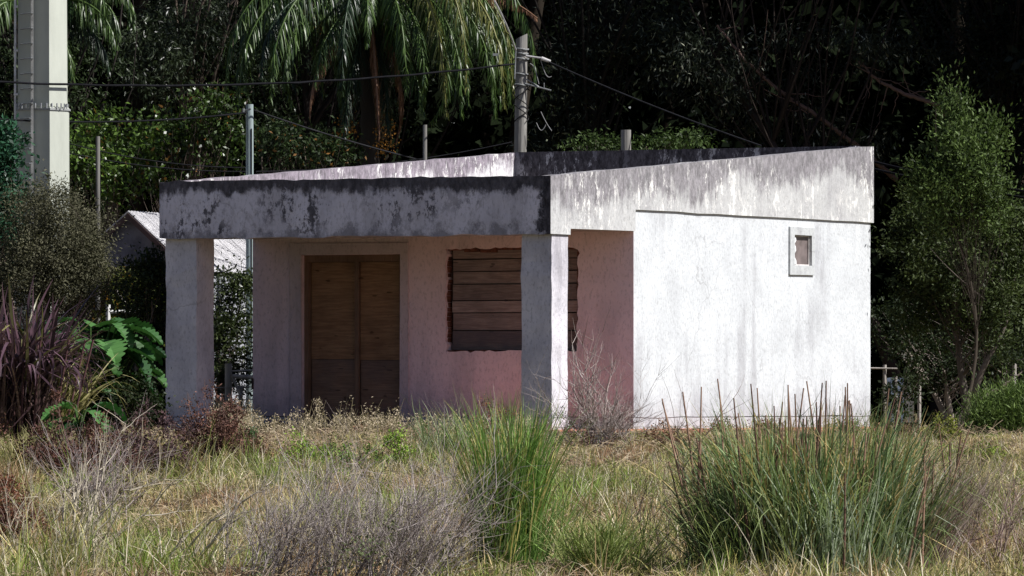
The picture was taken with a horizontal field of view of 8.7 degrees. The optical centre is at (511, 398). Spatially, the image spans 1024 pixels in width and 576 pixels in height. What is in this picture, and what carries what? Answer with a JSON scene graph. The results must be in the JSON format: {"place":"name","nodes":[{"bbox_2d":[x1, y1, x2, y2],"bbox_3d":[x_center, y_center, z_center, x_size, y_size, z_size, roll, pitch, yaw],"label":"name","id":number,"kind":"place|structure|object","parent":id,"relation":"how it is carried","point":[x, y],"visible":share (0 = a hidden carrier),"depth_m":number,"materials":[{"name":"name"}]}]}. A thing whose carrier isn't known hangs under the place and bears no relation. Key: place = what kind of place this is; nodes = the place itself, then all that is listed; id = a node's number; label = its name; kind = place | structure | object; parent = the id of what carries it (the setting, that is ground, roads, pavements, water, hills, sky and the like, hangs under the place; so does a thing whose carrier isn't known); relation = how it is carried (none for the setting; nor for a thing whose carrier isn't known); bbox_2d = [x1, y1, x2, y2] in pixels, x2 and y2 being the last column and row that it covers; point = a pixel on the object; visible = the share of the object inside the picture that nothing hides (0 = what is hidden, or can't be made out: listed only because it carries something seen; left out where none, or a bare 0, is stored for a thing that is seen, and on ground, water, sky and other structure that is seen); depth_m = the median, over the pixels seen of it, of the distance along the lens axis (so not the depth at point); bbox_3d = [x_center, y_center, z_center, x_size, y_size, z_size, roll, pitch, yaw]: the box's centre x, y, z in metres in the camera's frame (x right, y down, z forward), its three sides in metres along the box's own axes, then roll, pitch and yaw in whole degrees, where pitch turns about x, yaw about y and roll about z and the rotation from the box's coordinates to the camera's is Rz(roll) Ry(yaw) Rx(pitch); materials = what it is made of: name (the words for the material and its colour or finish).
{"place":"outdoors","nodes":[
{"label":"outdoors","id":0,"kind":"place"},
{"bbox_2d":[69,153,245,171],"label":"overhead cable","id":1,"kind":"object","parent":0,"point":[158,167],"visible":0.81,"depth_m":98.70,"materials":[{"name":"black rubber"}]},
{"bbox_2d":[205,394,536,441],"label":"seed grass","id":2,"kind":"structure","parent":0,"point":[249,420],"depth_m":81.39,"materials":[{"name":"beige plant"}]},
{"bbox_2d":[256,142,511,171],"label":"overhead cable","id":3,"kind":"object","parent":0,"point":[397,161],"visible":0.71,"depth_m":97.74,"materials":[{"name":"black rubber"}]},
{"bbox_2d":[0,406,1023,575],"bbox_3d":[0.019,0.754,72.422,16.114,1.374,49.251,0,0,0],"label":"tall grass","id":4,"kind":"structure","parent":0,"point":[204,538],"depth_m":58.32,"materials":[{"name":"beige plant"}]},
{"bbox_2d":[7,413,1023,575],"bbox_3d":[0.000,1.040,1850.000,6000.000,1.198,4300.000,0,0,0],"label":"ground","id":5,"kind":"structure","parent":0,"point":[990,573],"depth_m":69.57,"materials":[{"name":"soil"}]},
{"bbox_2d":[0,113,49,332],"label":"teal shrub","id":6,"kind":"object","parent":5,"relation":"on","point":[9,152],"visible":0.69,"depth_m":88.94,"materials":[{"name":"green plant"}]},
{"bbox_2d":[0,461,62,545],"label":"brown shrub","id":7,"kind":"object","parent":5,"relation":"on","point":[3,514],"visible":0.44,"depth_m":53.49,"materials":[{"name":"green plant"}]},
{"bbox_2d":[0,424,72,471],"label":"grass tussock","id":8,"kind":"object","parent":5,"relation":"on","point":[11,446],"depth_m":69.77,"materials":[{"name":"plant"}]},
{"bbox_2d":[14,0,70,423],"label":"concrete mast","id":9,"kind":"object","parent":5,"relation":"on","point":[41,50],"visible":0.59,"depth_m":91.83,"materials":[{"name":"concrete"}]},
{"bbox_2d":[0,112,246,122],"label":"overhead cable","id":10,"kind":"object","parent":9,"relation":"attached to","point":[140,120],"visible":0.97,"depth_m":94.17,"materials":[{"name":"black rubber"}]},
{"bbox_2d":[34,416,69,446],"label":"green weed","id":11,"kind":"object","parent":5,"relation":"on","point":[45,425],"visible":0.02,"depth_m":74.99,"materials":[{"name":"green plant"}]},
{"bbox_2d":[0,274,132,442],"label":"purple cane grass","id":12,"kind":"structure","parent":5,"relation":"on","point":[33,359],"depth_m":79.64,"materials":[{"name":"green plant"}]},
{"bbox_2d":[0,0,136,82],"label":"palm tree","id":13,"kind":"object","parent":5,"relation":"on","point":[89,12],"visible":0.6,"depth_m":95.69,"materials":[{"name":"green plant"}]},
{"bbox_2d":[0,158,140,430],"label":"olive shrub","id":14,"kind":"object","parent":5,"relation":"on","point":[61,255],"visible":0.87,"depth_m":87.66,"materials":[{"name":"green plant"}]},
{"bbox_2d":[0,0,150,221],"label":"evergreen tree","id":15,"kind":"object","parent":5,"relation":"on","point":[82,53],"visible":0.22,"depth_m":104.79,"materials":[{"name":"green plant"}]},
{"bbox_2d":[0,380,154,478],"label":"brown shrub","id":16,"kind":"object","parent":5,"relation":"on","point":[56,460],"visible":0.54,"depth_m":67.40,"materials":[{"name":"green plant"}]},
{"bbox_2d":[41,402,127,438],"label":"split leaf plant","id":17,"kind":"object","parent":5,"relation":"on","point":[108,405],"visible":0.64,"depth_m":79.42,"materials":[{"name":"green plant"}]},
{"bbox_2d":[47,333,130,429],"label":"split leaf plant","id":18,"kind":"object","parent":5,"relation":"on","point":[111,367],"visible":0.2,"depth_m":81.83,"materials":[{"name":"green plant"}]},
{"bbox_2d":[20,317,162,432],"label":"split leaf plant","id":19,"kind":"object","parent":5,"relation":"on","point":[112,348],"visible":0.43,"depth_m":82.05,"materials":[{"name":"green plant"}]},
{"bbox_2d":[52,340,137,420],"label":"straw cane grass","id":20,"kind":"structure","parent":5,"relation":"on","point":[83,400],"depth_m":80.43,"materials":[{"name":"plant"}]},
{"bbox_2d":[96,136,99,429],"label":"garden post","id":21,"kind":"object","parent":5,"relation":"on","point":[97,171],"visible":0.3,"depth_m":95.97,"materials":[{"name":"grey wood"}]},
{"bbox_2d":[51,470,150,508],"bbox_3d":[-3.812,0.912,61.974,0.969,0.553,0.873,0,0,0],"label":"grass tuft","id":22,"kind":"object","parent":5,"relation":"on","point":[135,485],"visible":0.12,"depth_m":61.89,"materials":[{"name":"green plant"}]},
{"bbox_2d":[25,380,192,519],"bbox_3d":[-3.494,0.447,57.935,1.478,1.211,1.450,0,0,0],"label":"dead shrub","id":23,"kind":"object","parent":5,"relation":"on","point":[110,461],"visible":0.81,"depth_m":57.94,"materials":[{"name":"plant"}]},
{"bbox_2d":[58,364,178,431],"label":"dark shrub","id":24,"kind":"object","parent":5,"relation":"on","point":[132,399],"visible":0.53,"depth_m":81.69,"materials":[{"name":"green plant"}]},
{"bbox_2d":[70,326,166,433],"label":"split leaf plant","id":25,"kind":"object","parent":5,"relation":"on","point":[159,354],"visible":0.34,"depth_m":82.63,"materials":[{"name":"green plant"}]},
{"bbox_2d":[106,290,134,320],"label":"rail gate","id":26,"kind":"structure","parent":5,"relation":"on","point":[108,315],"depth_m":89.98,"materials":[{"name":"white metal"}]},
{"bbox_2d":[69,101,177,315],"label":"leafy tree","id":27,"kind":"object","parent":5,"relation":"on","point":[110,181],"visible":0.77,"depth_m":102.26,"materials":[{"name":"green plant"}]},
{"bbox_2d":[88,262,164,424],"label":"leafy shrub","id":28,"kind":"object","parent":5,"relation":"on","point":[104,314],"visible":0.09,"depth_m":91.86,"materials":[{"name":"green plant"}]},
{"bbox_2d":[0,402,271,565],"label":"shrub","id":29,"kind":"object","parent":5,"relation":"on","point":[89,518],"visible":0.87,"depth_m":50.21,"materials":[{"name":"grey plant"}]},
{"bbox_2d":[103,241,171,430],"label":"dark shrub","id":30,"kind":"object","parent":5,"relation":"on","point":[150,278],"visible":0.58,"depth_m":86.87,"materials":[{"name":"green plant"}]},
{"bbox_2d":[98,396,212,477],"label":"brown shrub","id":31,"kind":"object","parent":5,"relation":"on","point":[155,449],"visible":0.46,"depth_m":68.41,"materials":[{"name":"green plant"}]},
{"bbox_2d":[84,0,259,212],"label":"eucalyptus tree","id":32,"kind":"object","parent":5,"relation":"on","point":[202,34],"visible":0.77,"depth_m":106.45,"materials":[{"name":"green plant"}]},
{"bbox_2d":[101,210,259,427],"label":"shed","id":33,"kind":"structure","parent":5,"relation":"on","point":[142,227],"depth_m":96.08,"materials":[{"name":"metal"}]},
{"bbox_2d":[123,66,266,211],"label":"leafy tree","id":34,"kind":"object","parent":5,"relation":"on","point":[198,133],"visible":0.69,"depth_m":103.86,"materials":[{"name":"green plant"}]},
{"bbox_2d":[165,251,252,408],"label":"dark shrub","id":35,"kind":"object","parent":5,"relation":"on","point":[227,334],"visible":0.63,"depth_m":93.36,"materials":[{"name":"green plant"}]},
{"bbox_2d":[167,377,282,465],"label":"brown shrub","id":36,"kind":"object","parent":5,"relation":"on","point":[230,428],"visible":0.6,"depth_m":70.90,"materials":[{"name":"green plant"}]},
{"bbox_2d":[214,364,254,416],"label":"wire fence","id":37,"kind":"object","parent":5,"relation":"on","point":[229,378],"visible":0.34,"depth_m":91.95,"materials":[{"name":"grey metal"}]},
{"bbox_2d":[242,104,253,426],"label":"service pole","id":38,"kind":"object","parent":5,"relation":"on","point":[249,160],"visible":0.45,"depth_m":96.45,"materials":[{"name":"metal"}]},
{"bbox_2d":[69,143,245,167],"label":"overhead cable","id":39,"kind":"object","parent":38,"relation":"attached to","point":[159,161],"visible":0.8,"depth_m":98.70,"materials":[{"name":"black rubber"}]},
{"bbox_2d":[254,109,420,160],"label":"overhead cable","id":40,"kind":"object","parent":38,"relation":"attached to","point":[334,136],"visible":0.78,"depth_m":97.37,"materials":[{"name":"black rubber"}]},
{"bbox_2d":[234,424,264,444],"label":"green weed","id":41,"kind":"object","parent":5,"relation":"on","point":[252,433],"visible":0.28,"depth_m":77.95,"materials":[{"name":"green plant"}]},
{"bbox_2d":[258,419,287,433],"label":"wall weed","id":42,"kind":"object","parent":5,"relation":"on","point":[278,421],"depth_m":85.53,"materials":[{"name":"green plant"}]},
{"bbox_2d":[230,109,369,173],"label":"leafy shrub","id":43,"kind":"object","parent":5,"relation":"on","point":[280,147],"visible":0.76,"depth_m":98.88,"materials":[{"name":"green plant"}]},
{"bbox_2d":[275,426,340,464],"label":"green weed","id":44,"kind":"object","parent":5,"relation":"on","point":[299,450],"visible":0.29,"depth_m":70.97,"materials":[{"name":"green plant"}]},
{"bbox_2d":[321,437,387,468],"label":"green weed","id":45,"kind":"object","parent":5,"relation":"on","point":[338,449],"visible":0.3,"depth_m":70.01,"materials":[{"name":"green plant"}]},
{"bbox_2d":[191,0,523,171],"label":"evergreen tree","id":46,"kind":"object","parent":5,"relation":"on","point":[319,112],"visible":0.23,"depth_m":105.85,"materials":[{"name":"green plant"}]},
{"bbox_2d":[186,386,551,575],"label":"dead shrub","id":47,"kind":"object","parent":5,"relation":"on","point":[413,530],"visible":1,"depth_m":48.37,"materials":[{"name":"grey plant"}]},
{"bbox_2d":[345,414,393,434],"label":"wall weed","id":48,"kind":"object","parent":5,"relation":"on","point":[355,428],"depth_m":84.73,"materials":[{"name":"green plant"}]},
{"bbox_2d":[223,0,537,165],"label":"palm tree","id":49,"kind":"object","parent":5,"relation":"on","point":[361,23],"visible":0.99,"depth_m":99.98,"materials":[{"name":"green plant"}]},
{"bbox_2d":[376,422,423,466],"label":"green weed","id":50,"kind":"object","parent":5,"relation":"on","point":[395,437],"visible":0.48,"depth_m":71.97,"materials":[{"name":"green plant"}]},
{"bbox_2d":[403,419,436,434],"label":"wall weed","id":51,"kind":"object","parent":5,"relation":"on","point":[418,427],"depth_m":84.17,"materials":[{"name":"green plant"}]},
{"bbox_2d":[423,125,426,159],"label":"garden post","id":52,"kind":"object","parent":5,"relation":"on","point":[424,142],"visible":0.11,"depth_m":97.47,"materials":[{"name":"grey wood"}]},
{"bbox_2d":[400,394,503,456],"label":"grass tussock","id":53,"kind":"object","parent":5,"relation":"on","point":[422,429],"depth_m":73.40,"materials":[{"name":"green plant"}]},
{"bbox_2d":[464,393,518,435],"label":"brown shrub","id":54,"kind":"object","parent":5,"relation":"on","point":[491,416],"visible":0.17,"depth_m":80.53,"materials":[{"name":"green plant"}]},
{"bbox_2d":[387,380,631,570],"bbox_3d":[-0.028,0.537,50.381,1.954,1.515,2.388,0,0,0],"label":"grass tussock","id":55,"kind":"object","parent":5,"relation":"on","point":[520,530],"depth_m":50.39,"materials":[{"name":"green plant"}]},
{"bbox_2d":[0,0,1023,426],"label":"wood","id":56,"kind":"object","parent":5,"relation":"on","point":[478,130],"visible":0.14,"depth_m":110.59,"materials":[{"name":"green plant"}]},
{"bbox_2d":[0,414,1023,575],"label":"field grass","id":57,"kind":"structure","parent":5,"relation":"on","point":[117,558],"depth_m":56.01,"materials":[{"name":"plant"}]},
{"bbox_2d":[159,146,874,434],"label":"abandoned house","id":58,"kind":"structure","parent":5,"relation":"on","point":[433,280],"depth_m":87.48,"materials":[{"name":"paint"}]},
{"bbox_2d":[289,243,408,427],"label":"door frame","id":59,"kind":"structure","parent":58,"relation":"in","point":[356,307],"depth_m":88.10,"materials":[{"name":"paint"}]},
{"bbox_2d":[446,247,578,352],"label":"boarded window","id":60,"kind":"structure","parent":58,"relation":"in","point":[485,297],"depth_m":87.14,"materials":[{"name":"wood"}]},
{"bbox_2d":[788,227,814,274],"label":"window","id":61,"kind":"structure","parent":58,"relation":"in","point":[801,240],"depth_m":90.72,"materials":[{"name":"white concrete"}]},
{"bbox_2d":[493,34,551,151],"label":"utility pole","id":62,"kind":"object","parent":5,"relation":"on","point":[521,84],"visible":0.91,"depth_m":98.42,"materials":[{"name":"grey concrete"}]},
{"bbox_2d":[0,63,514,86],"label":"overhead cable","id":63,"kind":"object","parent":62,"relation":"attached to","point":[139,85],"visible":1,"depth_m":94.33,"materials":[{"name":"black rubber"}]},
{"bbox_2d":[493,0,516,50],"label":"overhead cable","id":64,"kind":"object","parent":62,"relation":"attached to","point":[505,24],"visible":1,"depth_m":94.94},
{"bbox_2d":[549,61,761,146],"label":"overhead cable","id":65,"kind":"object","parent":62,"relation":"attached to","point":[655,106],"visible":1,"depth_m":96.88,"materials":[{"name":"black rubber"}]},
{"bbox_2d":[874,168,1023,198],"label":"overhead cable","id":66,"kind":"object","parent":62,"relation":"attached to","point":[893,173],"visible":0.43,"depth_m":94.90,"materials":[{"name":"black rubber"}]},
{"bbox_2d":[874,161,1023,191],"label":"overhead cable","id":67,"kind":"object","parent":62,"relation":"attached to","point":[897,167],"visible":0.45,"depth_m":94.87,"materials":[{"name":"black rubber"}]},
{"bbox_2d":[485,402,573,449],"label":"grass tussock","id":68,"kind":"object","parent":5,"relation":"on","point":[527,426],"depth_m":75.97,"materials":[{"name":"green plant"}]},
{"bbox_2d":[522,307,680,447],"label":"bare bush","id":69,"kind":"object","parent":5,"relation":"on","point":[607,425],"visible":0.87,"depth_m":77.41,"materials":[{"name":"grey plant"}]},
{"bbox_2d":[507,491,701,571],"bbox_3d":[0.767,0.974,49.336,1.651,0.588,1.426,0,0,0],"label":"grass tussock","id":70,"kind":"object","parent":5,"relation":"on","point":[616,549],"depth_m":49.24,"materials":[{"name":"green plant"}]},
{"bbox_2d":[480,0,759,152],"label":"eucalyptus tree","id":71,"kind":"object","parent":5,"relation":"on","point":[601,49],"visible":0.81,"depth_m":104.75,"materials":[{"name":"green plant"}]},
{"bbox_2d":[621,130,630,149],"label":"cut post","id":72,"kind":"object","parent":5,"relation":"on","point":[625,139],"visible":0.1,"depth_m":96.94,"materials":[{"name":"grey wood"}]},
{"bbox_2d":[553,119,724,150],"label":"leafy shrub","id":73,"kind":"object","parent":5,"relation":"on","point":[676,142],"visible":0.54,"depth_m":97.92,"materials":[{"name":"green plant"}]},
{"bbox_2d":[641,416,695,446],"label":"brown shrub","id":74,"kind":"object","parent":5,"relation":"on","point":[663,432],"visible":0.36,"depth_m":77.97,"materials":[{"name":"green plant"}]},
{"bbox_2d":[594,370,839,566],"bbox_3d":[1.570,0.546,50.479,1.910,1.529,1.742,0,0,0],"label":"dead shrub","id":75,"kind":"object","parent":5,"relation":"on","point":[641,504],"visible":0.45,"depth_m":50.60,"materials":[{"name":"grey plant"}]},
{"bbox_2d":[703,416,738,432],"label":"wall weed","id":76,"kind":"object","parent":5,"relation":"on","point":[719,422],"depth_m":85.95,"materials":[{"name":"green plant"}]},
{"bbox_2d":[746,416,784,431],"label":"wall weed","id":77,"kind":"object","parent":5,"relation":"on","point":[764,423],"depth_m":87.45,"materials":[{"name":"green plant"}]},
{"bbox_2d":[637,0,956,427],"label":"leaning tree","id":78,"kind":"object","parent":5,"relation":"on","point":[766,130],"visible":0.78,"depth_m":103.00,"materials":[{"name":"green plant"}]},
{"bbox_2d":[619,370,1022,575],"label":"grass tussock","id":79,"kind":"object","parent":5,"relation":"on","point":[826,495],"depth_m":49.22,"materials":[{"name":"green plant"}]},
{"bbox_2d":[827,413,862,431],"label":"wall weed","id":80,"kind":"object","parent":5,"relation":"on","point":[837,418],"depth_m":90.47,"materials":[{"name":"green plant"}]},
{"bbox_2d":[870,365,920,426],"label":"wire fence","id":81,"kind":"object","parent":5,"relation":"on","point":[886,380],"visible":0.3,"depth_m":100.95,"materials":[{"name":"metal"}]},
{"bbox_2d":[865,410,947,439],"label":"brown shrub","id":82,"kind":"object","parent":5,"relation":"on","point":[903,428],"visible":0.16,"depth_m":78.98,"materials":[{"name":"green plant"}]},
{"bbox_2d":[870,352,942,425],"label":"dark shrub","id":83,"kind":"object","parent":5,"relation":"on","point":[910,389],"visible":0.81,"depth_m":96.56,"materials":[{"name":"green plant"}]},
{"bbox_2d":[917,411,970,443],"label":"green weed","id":84,"kind":"object","parent":5,"relation":"on","point":[950,429],"visible":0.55,"depth_m":78.97,"materials":[{"name":"green plant"}]},
{"bbox_2d":[870,183,1023,428],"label":"shade tree","id":85,"kind":"object","parent":5,"relation":"on","point":[930,280],"visible":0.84,"depth_m":94.79,"materials":[{"name":"green plant"}]},
{"bbox_2d":[870,283,1023,427],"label":"shade tree","id":86,"kind":"object","parent":5,"relation":"on","point":[942,370],"visible":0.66,"depth_m":98.97,"materials":[{"name":"green plant"}]},
{"bbox_2d":[886,0,1023,388],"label":"evergreen tree","id":87,"kind":"object","parent":5,"relation":"on","point":[1004,89],"visible":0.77,"depth_m":103.72,"materials":[{"name":"green plant"}]},
{"bbox_2d":[888,57,1023,430],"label":"young tree","id":88,"kind":"object","parent":5,"relation":"on","point":[971,178],"visible":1,"depth_m":92.93,"materials":[{"name":"green plant"}]},
{"bbox_2d":[898,424,1023,545],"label":"grass tussock","id":89,"kind":"object","parent":5,"relation":"on","point":[979,499],"depth_m":54.43,"materials":[{"name":"green plant"}]},
{"bbox_2d":[932,438,1023,465],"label":"green weed","id":90,"kind":"object","parent":5,"relation":"on","point":[994,450],"visible":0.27,"depth_m":73.01,"materials":[{"name":"green plant"}]},
{"bbox_2d":[935,444,1023,568],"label":"dead shrub","id":91,"kind":"object","parent":5,"relation":"on","point":[1001,532],"visible":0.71,"depth_m":50.54,"materials":[{"name":"grey plant"}]},
{"bbox_2d":[950,367,1023,434],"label":"broom shrub","id":92,"kind":"object","parent":5,"relation":"on","point":[1005,407],"visible":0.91,"depth_m":81.83,"materials":[{"name":"green plant"}]},
{"bbox_2d":[983,0,1023,219],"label":"evergreen tree","id":93,"kind":"object","parent":5,"relation":"on","point":[1019,62],"visible":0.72,"depth_m":102.08,"materials":[{"name":"green plant"}]},
{"bbox_2d":[1012,364,1016,382],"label":"fence post","id":94,"kind":"object","parent":5,"relation":"on","point":[1015,372],"visible":0.16,"depth_m":95.97,"materials":[{"name":"grey concrete"}]}
]}

